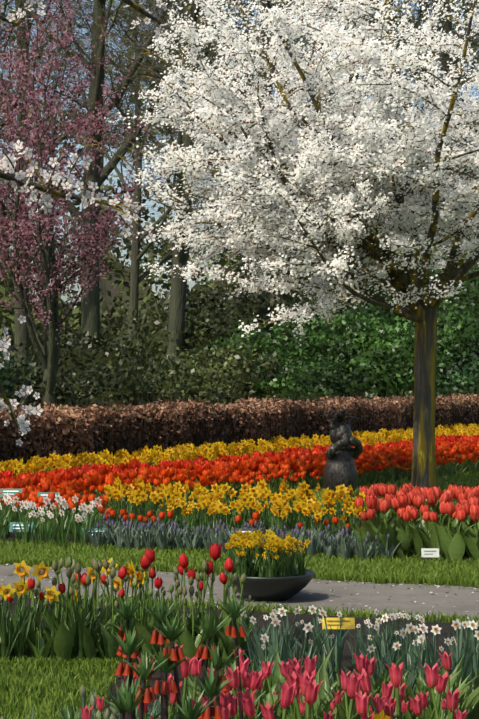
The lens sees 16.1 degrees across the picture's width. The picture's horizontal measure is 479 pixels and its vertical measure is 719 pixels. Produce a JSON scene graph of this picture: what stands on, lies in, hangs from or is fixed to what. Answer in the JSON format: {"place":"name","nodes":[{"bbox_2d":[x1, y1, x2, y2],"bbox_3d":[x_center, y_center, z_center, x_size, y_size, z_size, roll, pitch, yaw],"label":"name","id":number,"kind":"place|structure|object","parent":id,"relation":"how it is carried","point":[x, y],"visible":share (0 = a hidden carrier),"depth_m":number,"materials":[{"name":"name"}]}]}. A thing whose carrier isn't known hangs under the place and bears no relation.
{"place":"outdoors","nodes":[
{"label":"outdoors","id":0,"kind":"place"},
{"bbox_2d":[0,0,166,416],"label":"pink blossom tree","id":1,"kind":"object","parent":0,"point":[36,93],"depth_m":26.28,"materials":[{"name":"pink plant"}]},
{"bbox_2d":[0,0,166,445],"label":"branch","id":2,"kind":"object","parent":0,"point":[22,175],"depth_m":6.54,"materials":[{"name":"white plant"}]},
{"bbox_2d":[0,469,478,718],"bbox_3d":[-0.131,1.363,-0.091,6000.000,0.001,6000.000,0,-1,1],"label":"lawn","id":3,"kind":"structure","parent":0,"point":[114,671],"depth_m":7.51,"materials":[{"name":"green plant"}]},
{"bbox_2d":[0,0,50,129],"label":"bare tree","id":4,"kind":"object","parent":3,"relation":"on","point":[27,16],"visible":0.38,"depth_m":42.65,"materials":[{"name":"brown plant"}]},
{"bbox_2d":[0,0,178,378],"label":"bare tree","id":5,"kind":"object","parent":3,"relation":"on","point":[21,333],"visible":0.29,"depth_m":51.88,"materials":[{"name":"brown plant"}]},
{"bbox_2d":[0,0,253,347],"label":"bare tree","id":6,"kind":"object","parent":3,"relation":"on","point":[90,315],"visible":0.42,"depth_m":46.01,"materials":[{"name":"brown plant"}]},
{"bbox_2d":[37,0,245,369],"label":"bare tree","id":7,"kind":"object","parent":3,"relation":"on","point":[136,257],"visible":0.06,"depth_m":70.09,"materials":[{"name":"brown plant"}]},
{"bbox_2d":[0,0,478,257],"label":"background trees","id":8,"kind":"object","parent":7,"relation":"attached to","point":[137,29],"visible":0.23,"depth_m":52.42,"materials":[{"name":"grey plant"}]},
{"bbox_2d":[120,0,243,367],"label":"bare tree","id":9,"kind":"object","parent":3,"relation":"on","point":[177,304],"visible":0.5,"depth_m":42.70,"materials":[{"name":"brown plant"}]},
{"bbox_2d":[0,121,476,372],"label":"treeline","id":10,"kind":"object","parent":3,"relation":"on","point":[106,286],"depth_m":137.16,"materials":[{"name":"plant"}]},
{"bbox_2d":[0,476,478,565],"bbox_3d":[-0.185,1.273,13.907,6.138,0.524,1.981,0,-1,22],"label":"flower bed","id":11,"kind":"object","parent":3,"relation":"on","point":[404,521],"visible":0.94,"depth_m":13.63,"materials":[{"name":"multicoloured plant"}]},
{"bbox_2d":[0,489,438,642],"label":"plant labels","id":12,"kind":"object","parent":11,"relation":"on","point":[348,623],"visible":0.4,"depth_m":12.51,"materials":[{"name":"plastic"}]},
{"bbox_2d":[0,388,478,474],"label":"beech hedge","id":13,"kind":"object","parent":3,"relation":"on","point":[395,415],"visible":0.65,"depth_m":24.27,"materials":[{"name":"brown plant"}]},
{"bbox_2d":[0,0,478,371],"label":"background trees","id":14,"kind":"object","parent":3,"relation":"on","point":[109,330],"visible":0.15,"depth_m":103.42,"materials":[{"name":"plant"}]},
{"bbox_2d":[0,244,478,409],"bbox_3d":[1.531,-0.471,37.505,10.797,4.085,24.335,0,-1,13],"label":"shrub","id":15,"kind":"object","parent":3,"relation":"on","point":[466,331],"visible":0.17,"depth_m":38.39,"materials":[{"name":"green plant"}]},
{"bbox_2d":[0,543,478,718],"bbox_3d":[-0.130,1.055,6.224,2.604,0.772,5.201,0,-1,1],"label":"flower bed","id":16,"kind":"object","parent":3,"relation":"on","point":[410,683],"visible":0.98,"depth_m":6.61,"materials":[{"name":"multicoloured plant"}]},
{"bbox_2d":[0,422,478,510],"bbox_3d":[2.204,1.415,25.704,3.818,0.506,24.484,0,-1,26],"label":"flower bed","id":17,"kind":"object","parent":3,"relation":"on","point":[291,462],"visible":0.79,"depth_m":20.59,"materials":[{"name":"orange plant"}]},
{"bbox_2d":[28,0,478,488],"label":"cherry tree","id":18,"kind":"object","parent":3,"relation":"on","point":[313,154],"depth_m":18.40,"materials":[{"name":"white plant"}]},
{"bbox_2d":[166,0,394,304],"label":"bare tree","id":19,"kind":"object","parent":3,"relation":"on","point":[269,4],"visible":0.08,"depth_m":54.82,"materials":[{"name":"brown plant"}]},
{"bbox_2d":[175,0,478,299],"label":"bare tree","id":20,"kind":"object","parent":3,"relation":"on","point":[442,28],"visible":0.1,"depth_m":49.71,"materials":[{"name":"brown plant"}]},
{"bbox_2d":[323,409,362,499],"bbox_3d":[1.134,1.072,18.922,0.468,1.040,0.387,0,-1,-34],"label":"bronze statue","id":21,"kind":"object","parent":3,"relation":"on","point":[340,465],"visible":0.94,"depth_m":18.82,"materials":[{"name":"black metal"}]},
{"bbox_2d":[344,0,478,277],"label":"bare tree","id":22,"kind":"object","parent":3,"relation":"on","point":[449,27],"visible":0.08,"depth_m":57.78,"materials":[{"name":"brown plant"}]},
{"bbox_2d":[14,0,478,252],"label":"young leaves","id":23,"kind":"object","parent":22,"relation":"attached to","point":[189,7],"visible":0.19,"depth_m":53.88,"materials":[{"name":"green plant"}]},
{"bbox_2d":[0,564,478,621],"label":"path","id":24,"kind":"structure","parent":0,"point":[402,597],"depth_m":10.65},
{"bbox_2d":[2,479,476,618],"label":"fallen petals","id":25,"kind":"object","parent":24,"relation":"on","point":[311,581],"visible":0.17,"depth_m":10.96,"materials":[{"name":"plant"}]},
{"bbox_2d":[223,568,314,600],"bbox_3d":[0.178,1.393,10.431,0.576,0.168,0.576,0,-1,1],"label":"bowl planter","id":26,"kind":"object","parent":24,"relation":"on","point":[262,588],"visible":0.71,"depth_m":10.22,"materials":[{"name":"stone"}]},
{"bbox_2d":[223,529,312,576],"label":"daffodils","id":27,"kind":"object","parent":26,"relation":"on","point":[271,557],"visible":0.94,"depth_m":10.31,"materials":[{"name":"yellow plant"}]},
{"bbox_2d":[0,0,478,308],"label":"sky","id":28,"kind":"structure","parent":0,"point":[149,203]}
]}

